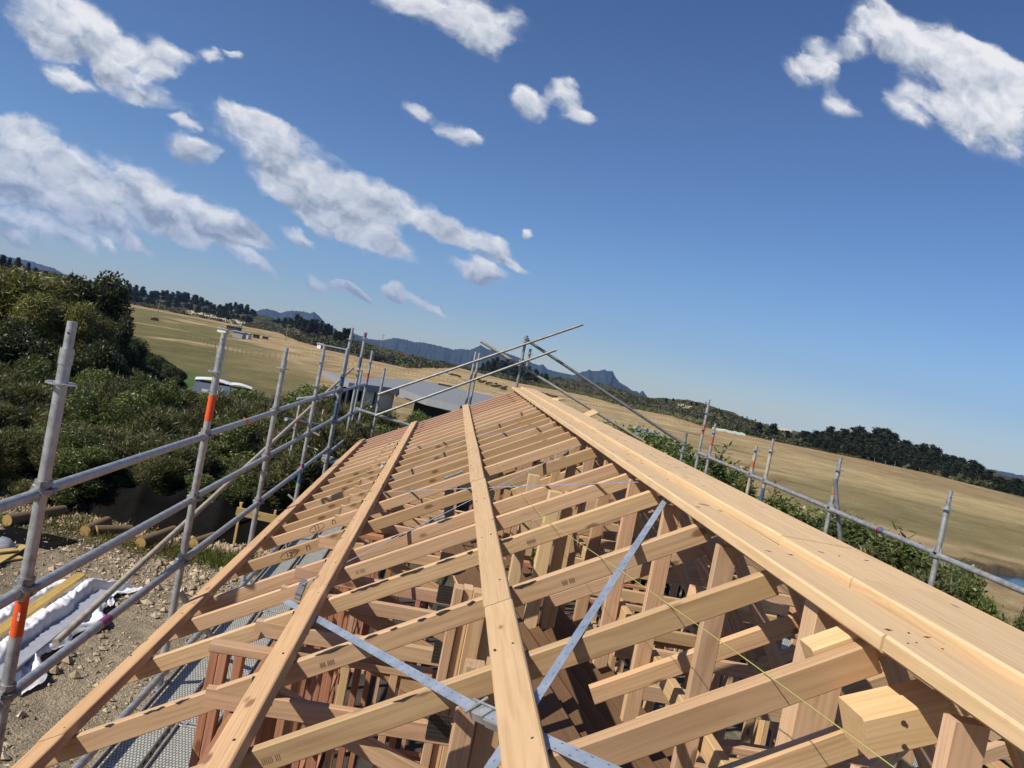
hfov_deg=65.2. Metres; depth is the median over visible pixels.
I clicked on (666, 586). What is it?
shrub
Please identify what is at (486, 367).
pine tree
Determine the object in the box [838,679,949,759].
packing block
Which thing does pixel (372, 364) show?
paddock fence
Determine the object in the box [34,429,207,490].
scaffold rail
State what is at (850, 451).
pine tree
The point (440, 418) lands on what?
roof truss
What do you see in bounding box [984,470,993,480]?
pine tree
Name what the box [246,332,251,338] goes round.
farm building
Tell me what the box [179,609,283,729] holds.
scaffold deck
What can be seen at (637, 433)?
shed
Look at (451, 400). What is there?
neighbour house
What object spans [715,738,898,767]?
wall frame
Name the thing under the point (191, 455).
shrub
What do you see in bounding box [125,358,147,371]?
tree
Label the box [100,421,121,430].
shrub
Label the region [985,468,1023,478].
mountain range
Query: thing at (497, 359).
pine tree
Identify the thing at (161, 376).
tree
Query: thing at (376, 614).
roof truss
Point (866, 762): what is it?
timber brace
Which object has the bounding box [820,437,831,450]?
pine tree
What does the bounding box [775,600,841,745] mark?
packed post
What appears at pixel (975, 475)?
pine tree
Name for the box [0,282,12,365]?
tree
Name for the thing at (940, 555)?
scaffold rail
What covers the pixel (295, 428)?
scaffold post
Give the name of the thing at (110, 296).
tree
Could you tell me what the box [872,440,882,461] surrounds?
pine tree
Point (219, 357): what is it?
scaffold post
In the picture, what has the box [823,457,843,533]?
scaffold post
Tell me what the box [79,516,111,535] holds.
log
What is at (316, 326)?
pine tree
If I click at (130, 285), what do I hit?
pine tree
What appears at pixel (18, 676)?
plastic wrap
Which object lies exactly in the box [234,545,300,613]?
scaffold deck
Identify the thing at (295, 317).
pine tree
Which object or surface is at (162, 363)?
tree
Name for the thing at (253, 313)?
pine tree
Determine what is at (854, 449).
pine tree
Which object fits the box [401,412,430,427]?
shrub
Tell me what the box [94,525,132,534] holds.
log
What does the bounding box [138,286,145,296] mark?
pine tree
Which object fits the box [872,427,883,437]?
pine tree
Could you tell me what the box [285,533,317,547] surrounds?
scaffold deck
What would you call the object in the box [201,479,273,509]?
shrub
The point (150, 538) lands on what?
log
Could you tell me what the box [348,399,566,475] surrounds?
roof truss
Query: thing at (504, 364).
pine tree
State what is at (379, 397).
scaffold post
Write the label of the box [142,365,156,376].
tree
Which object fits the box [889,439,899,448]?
pine tree
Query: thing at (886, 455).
pine tree
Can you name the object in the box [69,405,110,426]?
shrub
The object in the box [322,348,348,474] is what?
scaffold post
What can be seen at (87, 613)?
scaffold brace
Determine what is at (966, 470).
pine tree
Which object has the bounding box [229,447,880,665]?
roof truss
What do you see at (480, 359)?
scaffold rail
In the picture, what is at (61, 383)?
scaffold post
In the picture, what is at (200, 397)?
shrub
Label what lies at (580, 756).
bracing strap
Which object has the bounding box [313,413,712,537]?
roof truss
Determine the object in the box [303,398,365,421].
shrub
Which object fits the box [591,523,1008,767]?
wall frame
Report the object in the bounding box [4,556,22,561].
timber board
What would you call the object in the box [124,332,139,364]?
tree
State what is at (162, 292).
pine tree
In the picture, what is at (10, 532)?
plastic sheet
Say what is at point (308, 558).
scaffold deck
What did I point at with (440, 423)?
roof truss
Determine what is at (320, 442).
shrub
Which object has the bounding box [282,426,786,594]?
roof truss
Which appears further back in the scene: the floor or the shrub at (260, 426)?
the shrub at (260, 426)
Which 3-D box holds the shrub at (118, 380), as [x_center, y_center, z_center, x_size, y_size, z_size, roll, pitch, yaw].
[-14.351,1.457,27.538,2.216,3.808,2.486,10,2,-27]
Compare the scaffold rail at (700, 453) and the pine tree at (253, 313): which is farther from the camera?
the pine tree at (253, 313)
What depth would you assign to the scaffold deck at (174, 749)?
6.92 m
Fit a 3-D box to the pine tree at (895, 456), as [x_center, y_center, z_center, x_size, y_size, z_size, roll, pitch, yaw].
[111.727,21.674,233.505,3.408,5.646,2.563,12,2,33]
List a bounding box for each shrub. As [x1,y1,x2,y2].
[0,360,34,384]
[0,374,31,418]
[0,397,34,430]
[0,424,45,486]
[0,425,85,496]
[0,426,31,491]
[0,427,31,488]
[1,377,52,410]
[5,440,107,505]
[10,354,77,393]
[14,352,55,384]
[18,400,49,416]
[20,414,43,428]
[24,421,77,431]
[29,401,76,423]
[29,418,100,431]
[48,428,130,503]
[65,385,149,429]
[66,370,138,413]
[67,423,123,447]
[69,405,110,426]
[70,368,116,393]
[93,427,148,474]
[96,403,169,431]
[99,442,130,480]
[100,365,146,387]
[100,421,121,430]
[104,374,127,393]
[112,423,169,445]
[113,403,192,441]
[115,456,137,487]
[119,429,207,486]
[125,371,187,411]
[125,464,180,495]
[128,453,194,495]
[136,404,208,445]
[137,382,199,409]
[140,377,184,411]
[149,402,180,414]
[167,443,220,490]
[174,481,216,503]
[176,470,256,506]
[179,393,208,412]
[181,399,237,441]
[187,396,239,421]
[196,433,236,460]
[197,388,242,403]
[198,429,244,459]
[201,457,228,478]
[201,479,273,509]
[205,452,257,499]
[207,386,252,421]
[218,399,287,451]
[220,412,279,459]
[222,457,295,513]
[229,387,252,400]
[237,410,293,457]
[238,390,269,404]
[243,395,267,412]
[244,395,332,428]
[251,442,323,513]
[259,432,332,484]
[274,406,362,448]
[275,423,296,450]
[279,383,336,406]
[281,401,319,415]
[287,412,339,435]
[288,410,359,486]
[289,398,309,409]
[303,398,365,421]
[330,420,394,464]
[342,400,403,430]
[351,418,380,435]
[357,403,395,433]
[369,424,389,437]
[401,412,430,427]
[407,410,428,422]
[456,486,466,511]
[529,418,599,569]
[575,421,702,556]
[581,447,701,557]
[603,420,676,453]
[603,469,699,603]
[640,579,694,630]
[650,443,757,491]
[678,456,725,477]
[678,469,755,626]
[678,493,811,595]
[786,510,823,529]
[806,506,941,575]
[811,517,886,547]
[816,519,961,600]
[848,540,962,596]
[869,545,1023,767]
[900,565,940,589]
[912,563,971,605]
[927,558,987,598]
[940,562,982,607]
[974,595,998,617]
[983,606,1023,767]
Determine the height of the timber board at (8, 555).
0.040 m
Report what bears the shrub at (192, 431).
on the ground at (984, 527)
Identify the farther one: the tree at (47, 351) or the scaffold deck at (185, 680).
the tree at (47, 351)
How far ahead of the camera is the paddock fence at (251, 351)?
127.53 m
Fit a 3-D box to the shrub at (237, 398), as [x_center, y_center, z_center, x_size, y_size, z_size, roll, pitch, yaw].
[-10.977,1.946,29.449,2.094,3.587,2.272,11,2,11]
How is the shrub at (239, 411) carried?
on the ground at (984, 527)
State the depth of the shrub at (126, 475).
17.89 m
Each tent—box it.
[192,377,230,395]
[225,382,251,395]
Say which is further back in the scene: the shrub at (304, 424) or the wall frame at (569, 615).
the shrub at (304, 424)
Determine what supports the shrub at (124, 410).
on the ground at (984, 527)
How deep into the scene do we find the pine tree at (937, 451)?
250.98 m
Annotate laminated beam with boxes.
[440,544,580,749]
[462,541,595,737]
[470,539,637,767]
[498,535,673,761]
[504,556,670,767]
[504,563,656,767]
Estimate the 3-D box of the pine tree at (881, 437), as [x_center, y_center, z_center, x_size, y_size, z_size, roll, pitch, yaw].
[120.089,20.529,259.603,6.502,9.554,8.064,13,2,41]
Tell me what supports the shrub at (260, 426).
on the ground at (984, 527)
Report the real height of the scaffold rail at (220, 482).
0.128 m
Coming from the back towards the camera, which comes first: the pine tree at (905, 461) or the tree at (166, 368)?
the pine tree at (905, 461)
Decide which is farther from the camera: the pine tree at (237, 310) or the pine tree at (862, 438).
the pine tree at (237, 310)
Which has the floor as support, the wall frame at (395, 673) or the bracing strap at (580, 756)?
the wall frame at (395, 673)
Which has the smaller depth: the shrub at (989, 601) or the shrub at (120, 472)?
the shrub at (989, 601)
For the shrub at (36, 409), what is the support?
on the ground at (984, 527)
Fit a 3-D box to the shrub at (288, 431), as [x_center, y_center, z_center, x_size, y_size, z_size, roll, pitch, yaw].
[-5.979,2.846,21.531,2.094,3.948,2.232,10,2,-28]
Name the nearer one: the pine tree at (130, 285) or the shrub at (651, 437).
the shrub at (651, 437)
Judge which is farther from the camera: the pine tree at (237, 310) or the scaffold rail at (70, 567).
the pine tree at (237, 310)
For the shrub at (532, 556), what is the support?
on the ground at (984, 527)
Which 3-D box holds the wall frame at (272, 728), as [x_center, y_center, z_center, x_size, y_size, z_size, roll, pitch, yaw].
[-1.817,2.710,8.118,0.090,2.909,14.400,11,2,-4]
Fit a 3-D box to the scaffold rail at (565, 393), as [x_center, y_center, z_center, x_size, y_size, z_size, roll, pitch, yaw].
[1.062,0.158,16.818,3.802,1.463,0.062,11,2,-4]
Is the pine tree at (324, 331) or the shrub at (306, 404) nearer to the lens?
the shrub at (306, 404)
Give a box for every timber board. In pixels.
[0,544,24,563]
[0,548,18,552]
[0,572,85,637]
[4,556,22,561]
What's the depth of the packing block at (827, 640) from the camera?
2.25 m
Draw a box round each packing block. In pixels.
[800,625,885,658]
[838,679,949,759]
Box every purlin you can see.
[11,439,365,767]
[200,421,417,767]
[462,404,550,767]
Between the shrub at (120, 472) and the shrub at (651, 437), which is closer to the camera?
the shrub at (120, 472)
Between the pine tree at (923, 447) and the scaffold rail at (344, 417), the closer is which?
the scaffold rail at (344, 417)
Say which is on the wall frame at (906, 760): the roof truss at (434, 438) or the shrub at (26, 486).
the roof truss at (434, 438)
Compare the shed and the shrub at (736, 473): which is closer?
the shrub at (736, 473)
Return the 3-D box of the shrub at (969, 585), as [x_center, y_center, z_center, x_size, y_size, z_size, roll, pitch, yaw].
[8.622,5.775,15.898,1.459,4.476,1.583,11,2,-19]
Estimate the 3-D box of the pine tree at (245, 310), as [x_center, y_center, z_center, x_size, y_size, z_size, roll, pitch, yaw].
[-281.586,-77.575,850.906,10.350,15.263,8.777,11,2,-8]
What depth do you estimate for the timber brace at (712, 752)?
3.84 m
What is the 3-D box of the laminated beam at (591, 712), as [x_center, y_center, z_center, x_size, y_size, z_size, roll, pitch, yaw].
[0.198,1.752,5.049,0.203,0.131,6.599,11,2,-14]
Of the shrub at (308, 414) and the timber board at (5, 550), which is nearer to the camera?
the timber board at (5, 550)
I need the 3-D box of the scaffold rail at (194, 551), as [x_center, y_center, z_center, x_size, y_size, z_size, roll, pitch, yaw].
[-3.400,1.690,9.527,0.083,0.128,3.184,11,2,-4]
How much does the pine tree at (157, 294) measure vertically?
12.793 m
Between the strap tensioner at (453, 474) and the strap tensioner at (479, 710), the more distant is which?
the strap tensioner at (453, 474)
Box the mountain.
[566,369,646,396]
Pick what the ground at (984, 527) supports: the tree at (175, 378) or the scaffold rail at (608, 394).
the tree at (175, 378)
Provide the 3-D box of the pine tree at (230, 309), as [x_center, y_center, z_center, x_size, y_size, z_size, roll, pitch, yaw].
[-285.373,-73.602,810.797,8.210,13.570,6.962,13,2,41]
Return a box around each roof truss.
[44,522,1008,767]
[125,489,1010,760]
[168,472,1013,767]
[190,570,935,767]
[191,462,883,671]
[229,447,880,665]
[255,436,793,605]
[270,431,789,594]
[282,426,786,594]
[294,421,783,593]
[304,417,713,537]
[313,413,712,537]
[321,410,693,527]
[329,407,669,512]
[335,405,668,504]
[339,402,577,467]
[344,400,568,476]
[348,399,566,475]
[352,397,565,471]
[356,396,565,470]
[358,394,544,463]
[362,393,550,460]
[365,391,553,459]
[497,639,1023,767]
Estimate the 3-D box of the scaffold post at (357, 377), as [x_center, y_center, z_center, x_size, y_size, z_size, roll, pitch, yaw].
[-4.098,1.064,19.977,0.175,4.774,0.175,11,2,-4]
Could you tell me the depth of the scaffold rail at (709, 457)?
14.32 m
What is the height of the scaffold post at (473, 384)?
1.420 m
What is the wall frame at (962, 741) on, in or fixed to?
on the floor
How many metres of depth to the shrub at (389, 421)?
28.20 m
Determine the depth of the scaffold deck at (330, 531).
15.08 m
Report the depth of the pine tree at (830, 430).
291.92 m
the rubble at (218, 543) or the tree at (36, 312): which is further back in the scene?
the tree at (36, 312)
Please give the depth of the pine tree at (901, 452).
243.32 m
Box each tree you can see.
[0,254,7,267]
[0,263,80,344]
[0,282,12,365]
[0,316,44,372]
[7,258,11,269]
[7,289,126,377]
[13,257,21,266]
[15,334,90,378]
[25,262,30,271]
[59,269,134,324]
[79,338,130,385]
[100,315,135,364]
[123,336,150,361]
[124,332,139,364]
[125,283,133,297]
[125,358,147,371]
[132,285,139,295]
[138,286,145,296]
[138,351,165,376]
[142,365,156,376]
[142,368,167,384]
[145,291,155,299]
[146,355,167,371]
[153,359,176,373]
[154,291,159,300]
[159,290,165,301]
[160,364,183,388]
[165,294,172,302]
[165,376,181,386]
[168,369,189,389]
[173,292,181,302]
[179,292,186,303]
[183,293,189,303]
[190,294,199,306]
[194,305,199,312]
[198,298,204,305]
[216,306,225,312]
[226,305,232,314]
[232,305,241,314]
[243,304,249,314]
[244,315,250,322]
[251,310,256,316]
[281,317,286,328]
[286,319,293,329]
[290,313,299,328]
[294,316,302,332]
[298,319,306,333]
[304,319,314,335]
[313,318,319,333]
[318,321,323,332]
[319,324,328,337]
[327,323,330,334]
[335,331,343,340]
[341,327,347,340]
[343,328,350,340]
[483,360,489,370]
[487,360,497,371]
[495,356,500,368]
[498,361,507,374]
[506,359,513,376]
[508,366,522,377]
[522,368,531,381]
[531,369,538,381]
[750,422,763,433]
[764,423,779,435]
[781,430,792,438]
[798,431,806,438]
[807,433,816,438]
[809,430,819,437]
[809,438,822,447]
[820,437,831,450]
[822,426,835,438]
[826,441,835,452]
[832,434,840,446]
[834,442,841,452]
[840,428,849,439]
[841,442,848,454]
[845,426,861,441]
[845,442,855,455]
[851,445,857,456]
[856,425,865,433]
[857,433,865,456]
[857,444,865,457]
[864,432,873,449]
[864,444,872,458]
[871,444,884,460]
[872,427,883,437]
[872,429,881,437]
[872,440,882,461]
[874,433,888,444]
[875,428,894,441]
[880,447,892,463]
[881,440,892,457]
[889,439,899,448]
[889,450,900,465]
[891,432,900,440]
[897,444,905,460]
[898,455,908,467]
[899,439,913,449]
[902,450,913,461]
[903,446,910,456]
[910,459,918,468]
[911,444,917,453]
[913,443,929,459]
[920,459,926,469]
[927,462,934,471]
[929,446,943,457]
[934,456,941,466]
[940,455,949,465]
[941,465,948,476]
[949,455,957,466]
[950,463,962,473]
[960,459,967,466]
[960,467,969,474]
[968,459,979,471]
[969,469,977,478]
[977,470,983,478]
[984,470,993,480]
[990,477,1002,483]
[1008,478,1021,486]
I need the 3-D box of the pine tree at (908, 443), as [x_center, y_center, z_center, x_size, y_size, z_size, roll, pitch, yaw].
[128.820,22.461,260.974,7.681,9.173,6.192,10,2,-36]
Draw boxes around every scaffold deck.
[90,725,170,767]
[139,612,256,727]
[144,720,195,767]
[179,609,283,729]
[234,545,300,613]
[262,551,325,613]
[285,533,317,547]
[314,526,344,556]
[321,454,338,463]
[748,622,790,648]
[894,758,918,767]
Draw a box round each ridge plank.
[512,387,1023,752]
[520,387,1023,691]
[595,419,1023,635]
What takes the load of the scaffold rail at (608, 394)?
attached to the scaffold post at (526, 338)
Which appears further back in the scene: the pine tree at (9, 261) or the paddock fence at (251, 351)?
the pine tree at (9, 261)
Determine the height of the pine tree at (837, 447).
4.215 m
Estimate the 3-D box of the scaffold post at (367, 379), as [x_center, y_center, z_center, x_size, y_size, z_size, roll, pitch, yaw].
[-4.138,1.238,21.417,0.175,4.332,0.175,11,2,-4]
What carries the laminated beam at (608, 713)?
on the wall frame
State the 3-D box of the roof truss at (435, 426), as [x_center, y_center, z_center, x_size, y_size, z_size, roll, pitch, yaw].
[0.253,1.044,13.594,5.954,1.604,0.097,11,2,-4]
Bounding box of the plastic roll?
[0,589,106,679]
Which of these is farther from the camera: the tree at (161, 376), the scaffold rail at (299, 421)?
the tree at (161, 376)
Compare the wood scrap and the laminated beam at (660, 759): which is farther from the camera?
the wood scrap
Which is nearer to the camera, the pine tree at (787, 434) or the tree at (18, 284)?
the tree at (18, 284)
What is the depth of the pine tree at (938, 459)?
239.22 m
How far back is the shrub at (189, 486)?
17.59 m
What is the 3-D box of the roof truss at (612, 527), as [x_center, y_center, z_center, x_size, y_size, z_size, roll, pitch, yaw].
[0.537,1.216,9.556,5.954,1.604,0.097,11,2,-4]
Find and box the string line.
[477,436,894,767]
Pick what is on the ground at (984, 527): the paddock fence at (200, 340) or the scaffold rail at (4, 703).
the paddock fence at (200, 340)
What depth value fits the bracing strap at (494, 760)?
2.95 m
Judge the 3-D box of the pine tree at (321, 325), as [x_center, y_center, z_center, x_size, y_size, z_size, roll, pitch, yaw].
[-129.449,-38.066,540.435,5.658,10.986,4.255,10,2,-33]
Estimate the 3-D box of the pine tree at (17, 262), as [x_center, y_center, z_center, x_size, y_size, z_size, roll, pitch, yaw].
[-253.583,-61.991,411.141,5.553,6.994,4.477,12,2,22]
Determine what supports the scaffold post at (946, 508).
on the ground at (984, 527)
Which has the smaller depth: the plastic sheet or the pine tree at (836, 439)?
the plastic sheet
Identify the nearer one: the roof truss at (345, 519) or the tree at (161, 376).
the roof truss at (345, 519)
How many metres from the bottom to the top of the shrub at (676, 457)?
4.381 m
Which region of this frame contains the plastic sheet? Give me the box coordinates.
[0,525,77,549]
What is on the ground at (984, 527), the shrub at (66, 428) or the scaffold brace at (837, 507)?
the shrub at (66, 428)
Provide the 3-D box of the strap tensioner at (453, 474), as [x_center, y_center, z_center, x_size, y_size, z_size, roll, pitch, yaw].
[-0.548,0.851,7.489,0.174,0.111,0.051,11,2,-15]
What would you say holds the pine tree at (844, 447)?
on the ground at (984, 527)
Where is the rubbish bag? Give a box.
[0,536,15,553]
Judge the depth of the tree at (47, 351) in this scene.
29.48 m
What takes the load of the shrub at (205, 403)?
on the ground at (984, 527)
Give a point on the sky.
(795, 215)
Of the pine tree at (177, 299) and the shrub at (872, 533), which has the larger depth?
the pine tree at (177, 299)
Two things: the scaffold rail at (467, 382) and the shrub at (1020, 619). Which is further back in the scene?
the scaffold rail at (467, 382)
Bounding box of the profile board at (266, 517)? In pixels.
[232,502,277,550]
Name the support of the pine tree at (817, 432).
on the ground at (984, 527)
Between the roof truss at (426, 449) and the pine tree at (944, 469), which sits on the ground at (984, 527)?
the pine tree at (944, 469)
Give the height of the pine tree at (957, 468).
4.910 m
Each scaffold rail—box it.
[0,481,49,512]
[0,579,33,609]
[0,691,12,711]
[12,556,184,699]
[16,492,196,601]
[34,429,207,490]
[72,545,280,767]
[178,501,259,560]
[190,454,268,496]
[201,409,277,434]
[261,466,302,500]
[270,429,309,454]
[278,394,316,410]
[284,417,319,425]
[296,393,337,400]
[299,447,327,468]
[306,417,333,432]
[317,387,338,397]
[331,440,344,451]
[335,411,351,424]
[343,383,356,390]
[355,406,409,425]
[357,382,367,386]
[375,349,556,416]
[378,323,582,394]
[480,340,642,441]
[528,340,682,443]
[697,450,708,456]
[707,454,753,474]
[749,471,764,480]
[763,477,831,508]
[828,504,939,553]
[933,549,1023,594]
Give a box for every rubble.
[0,492,300,767]
[1,497,281,557]
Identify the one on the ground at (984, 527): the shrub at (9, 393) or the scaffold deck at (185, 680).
the shrub at (9, 393)
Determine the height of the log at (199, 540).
0.209 m
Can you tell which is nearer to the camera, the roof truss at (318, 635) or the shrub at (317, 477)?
the roof truss at (318, 635)
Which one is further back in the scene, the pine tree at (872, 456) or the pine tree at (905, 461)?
the pine tree at (872, 456)
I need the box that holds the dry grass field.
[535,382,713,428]
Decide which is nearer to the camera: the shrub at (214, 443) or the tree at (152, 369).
the shrub at (214, 443)
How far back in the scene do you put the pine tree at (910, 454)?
239.04 m
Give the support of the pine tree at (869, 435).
on the ground at (984, 527)
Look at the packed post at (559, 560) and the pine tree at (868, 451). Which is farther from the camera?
the pine tree at (868, 451)
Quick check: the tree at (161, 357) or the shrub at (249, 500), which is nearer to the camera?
the shrub at (249, 500)
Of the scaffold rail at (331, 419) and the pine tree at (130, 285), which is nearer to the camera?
the scaffold rail at (331, 419)
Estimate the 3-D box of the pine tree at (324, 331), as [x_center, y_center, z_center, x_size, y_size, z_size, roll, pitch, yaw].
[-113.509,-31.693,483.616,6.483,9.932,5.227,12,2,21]
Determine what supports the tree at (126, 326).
on the ground at (984, 527)
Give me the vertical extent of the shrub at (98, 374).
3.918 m
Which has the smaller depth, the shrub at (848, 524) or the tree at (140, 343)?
the shrub at (848, 524)
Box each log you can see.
[2,505,67,525]
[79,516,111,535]
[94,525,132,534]
[135,525,176,547]
[189,532,216,545]
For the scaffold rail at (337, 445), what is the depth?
18.52 m
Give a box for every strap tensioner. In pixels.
[425,515,444,524]
[444,470,462,478]
[464,696,497,732]
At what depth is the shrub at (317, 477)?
20.46 m
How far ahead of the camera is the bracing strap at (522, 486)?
5.78 m
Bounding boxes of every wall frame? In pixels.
[188,638,272,767]
[197,511,390,767]
[280,646,432,767]
[285,623,410,767]
[310,533,533,767]
[334,504,697,762]
[360,487,657,669]
[379,508,572,617]
[493,397,989,767]
[589,595,797,761]
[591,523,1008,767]
[596,625,785,762]
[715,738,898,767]
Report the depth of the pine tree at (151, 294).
778.67 m
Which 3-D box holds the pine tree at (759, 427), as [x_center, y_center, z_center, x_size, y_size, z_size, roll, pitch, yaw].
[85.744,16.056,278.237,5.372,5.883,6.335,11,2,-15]
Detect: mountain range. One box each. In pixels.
[0,255,132,288]
[256,309,335,332]
[353,333,570,376]
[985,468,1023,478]
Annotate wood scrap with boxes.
[583,409,598,416]
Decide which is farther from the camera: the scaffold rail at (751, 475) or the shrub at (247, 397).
the shrub at (247, 397)
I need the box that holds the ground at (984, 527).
[0,265,1023,767]
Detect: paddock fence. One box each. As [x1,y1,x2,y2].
[178,333,227,348]
[211,342,299,357]
[290,345,465,382]
[565,400,688,425]
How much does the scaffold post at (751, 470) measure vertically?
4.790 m
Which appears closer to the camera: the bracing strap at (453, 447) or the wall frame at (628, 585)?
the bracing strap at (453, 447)
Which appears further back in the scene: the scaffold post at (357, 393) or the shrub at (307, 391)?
the shrub at (307, 391)
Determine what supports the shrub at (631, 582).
on the ground at (984, 527)
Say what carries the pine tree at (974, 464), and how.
on the ground at (984, 527)
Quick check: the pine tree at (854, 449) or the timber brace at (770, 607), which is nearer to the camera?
the timber brace at (770, 607)
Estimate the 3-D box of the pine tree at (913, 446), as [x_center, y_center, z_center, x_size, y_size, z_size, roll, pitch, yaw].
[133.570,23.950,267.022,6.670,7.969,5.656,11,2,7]
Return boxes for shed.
[635,427,661,435]
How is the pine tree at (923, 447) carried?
on the ground at (984, 527)
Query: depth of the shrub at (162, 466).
17.48 m
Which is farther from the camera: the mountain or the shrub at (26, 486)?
the mountain
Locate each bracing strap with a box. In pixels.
[230,578,620,767]
[295,445,579,587]
[367,481,639,492]
[368,408,528,490]
[394,425,551,449]
[484,498,667,767]
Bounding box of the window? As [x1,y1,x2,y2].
[340,391,352,403]
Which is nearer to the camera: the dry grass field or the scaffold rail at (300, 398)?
the scaffold rail at (300, 398)
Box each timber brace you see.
[577,536,730,767]
[687,584,789,615]
[850,750,909,767]
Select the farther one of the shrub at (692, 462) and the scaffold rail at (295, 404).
the shrub at (692, 462)
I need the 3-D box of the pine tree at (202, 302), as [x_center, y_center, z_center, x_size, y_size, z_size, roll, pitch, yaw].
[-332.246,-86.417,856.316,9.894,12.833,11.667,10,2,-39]
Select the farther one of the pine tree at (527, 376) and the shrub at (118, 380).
the pine tree at (527, 376)
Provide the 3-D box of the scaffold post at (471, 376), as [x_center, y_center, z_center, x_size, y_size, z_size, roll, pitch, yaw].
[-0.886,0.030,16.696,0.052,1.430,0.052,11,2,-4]
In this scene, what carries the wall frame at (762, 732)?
on the floor
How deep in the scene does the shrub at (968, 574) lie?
16.50 m
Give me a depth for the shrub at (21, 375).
23.58 m
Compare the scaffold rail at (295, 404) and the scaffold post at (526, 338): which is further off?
the scaffold post at (526, 338)
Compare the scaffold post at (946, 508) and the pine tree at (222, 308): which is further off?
the pine tree at (222, 308)
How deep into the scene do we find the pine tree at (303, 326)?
537.41 m
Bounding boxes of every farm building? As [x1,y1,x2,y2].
[217,327,228,333]
[226,325,241,330]
[232,330,247,338]
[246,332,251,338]
[320,344,345,353]
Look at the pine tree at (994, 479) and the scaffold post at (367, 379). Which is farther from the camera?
the pine tree at (994, 479)
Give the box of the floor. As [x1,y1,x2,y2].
[318,578,654,767]
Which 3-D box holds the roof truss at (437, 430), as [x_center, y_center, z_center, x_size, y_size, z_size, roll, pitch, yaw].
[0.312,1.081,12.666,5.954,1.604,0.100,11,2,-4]
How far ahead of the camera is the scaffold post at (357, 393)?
23.03 m
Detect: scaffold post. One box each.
[0,321,77,759]
[143,332,226,767]
[240,348,289,583]
[276,345,325,589]
[279,405,300,514]
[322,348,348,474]
[326,328,354,470]
[342,332,367,448]
[352,370,362,419]
[358,351,373,422]
[371,368,385,435]
[465,352,476,403]
[469,353,480,405]
[515,335,528,392]
[525,349,532,372]
[668,400,709,595]
[679,423,716,598]
[679,433,687,461]
[720,439,774,686]
[745,446,759,494]
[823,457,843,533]
[928,490,954,586]
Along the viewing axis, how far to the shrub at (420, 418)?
33.44 m
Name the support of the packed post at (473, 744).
on the floor
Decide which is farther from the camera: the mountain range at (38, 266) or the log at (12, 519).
the mountain range at (38, 266)
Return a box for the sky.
[0,0,1023,475]
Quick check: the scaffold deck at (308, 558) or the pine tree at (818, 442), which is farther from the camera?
the pine tree at (818, 442)
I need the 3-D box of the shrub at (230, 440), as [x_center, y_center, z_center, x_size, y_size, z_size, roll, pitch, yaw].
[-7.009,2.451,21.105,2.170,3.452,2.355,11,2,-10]
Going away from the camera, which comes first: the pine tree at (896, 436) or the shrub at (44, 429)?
the shrub at (44, 429)
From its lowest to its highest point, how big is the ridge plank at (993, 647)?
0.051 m
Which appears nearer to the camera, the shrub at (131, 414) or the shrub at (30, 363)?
the shrub at (131, 414)
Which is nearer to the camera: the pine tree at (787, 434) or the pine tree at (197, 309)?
the pine tree at (787, 434)
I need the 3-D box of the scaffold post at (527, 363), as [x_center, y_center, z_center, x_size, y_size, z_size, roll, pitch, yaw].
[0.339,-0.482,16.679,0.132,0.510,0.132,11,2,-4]
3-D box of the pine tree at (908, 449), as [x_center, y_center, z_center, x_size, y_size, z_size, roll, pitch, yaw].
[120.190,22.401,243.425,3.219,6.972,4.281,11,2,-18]
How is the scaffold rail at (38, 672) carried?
attached to the scaffold post at (61, 383)
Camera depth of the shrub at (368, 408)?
27.79 m
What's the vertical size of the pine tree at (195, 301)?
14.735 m
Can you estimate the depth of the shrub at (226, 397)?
27.43 m
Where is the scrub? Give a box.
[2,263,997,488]
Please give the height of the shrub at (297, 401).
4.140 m
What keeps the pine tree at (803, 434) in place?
on the ground at (984, 527)
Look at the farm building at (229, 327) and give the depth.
328.06 m
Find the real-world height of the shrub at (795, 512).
3.496 m
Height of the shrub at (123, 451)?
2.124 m
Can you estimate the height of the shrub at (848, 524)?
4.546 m
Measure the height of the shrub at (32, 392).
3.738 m
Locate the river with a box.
[989,573,1023,587]
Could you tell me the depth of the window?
51.35 m
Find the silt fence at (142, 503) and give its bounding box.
[0,465,344,554]
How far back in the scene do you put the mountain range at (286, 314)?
6120.33 m
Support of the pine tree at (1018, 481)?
on the ground at (984, 527)
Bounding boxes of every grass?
[0,496,216,563]
[45,525,291,572]
[143,541,265,575]
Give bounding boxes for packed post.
[419,583,489,767]
[444,657,498,767]
[498,489,578,766]
[508,473,539,586]
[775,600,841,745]
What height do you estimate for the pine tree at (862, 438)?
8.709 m
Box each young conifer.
[694,440,741,484]
[729,466,759,499]
[765,479,788,512]
[869,517,918,568]
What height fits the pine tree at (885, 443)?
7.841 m
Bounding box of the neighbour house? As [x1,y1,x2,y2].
[321,371,494,417]
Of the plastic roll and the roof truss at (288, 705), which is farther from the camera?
the plastic roll
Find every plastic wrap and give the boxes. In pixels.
[0,578,141,694]
[0,670,21,681]
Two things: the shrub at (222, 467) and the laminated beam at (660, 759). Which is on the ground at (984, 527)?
the shrub at (222, 467)
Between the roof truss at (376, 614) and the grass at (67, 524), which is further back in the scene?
the grass at (67, 524)
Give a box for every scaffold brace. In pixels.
[52,367,353,645]
[179,588,230,659]
[833,478,842,541]

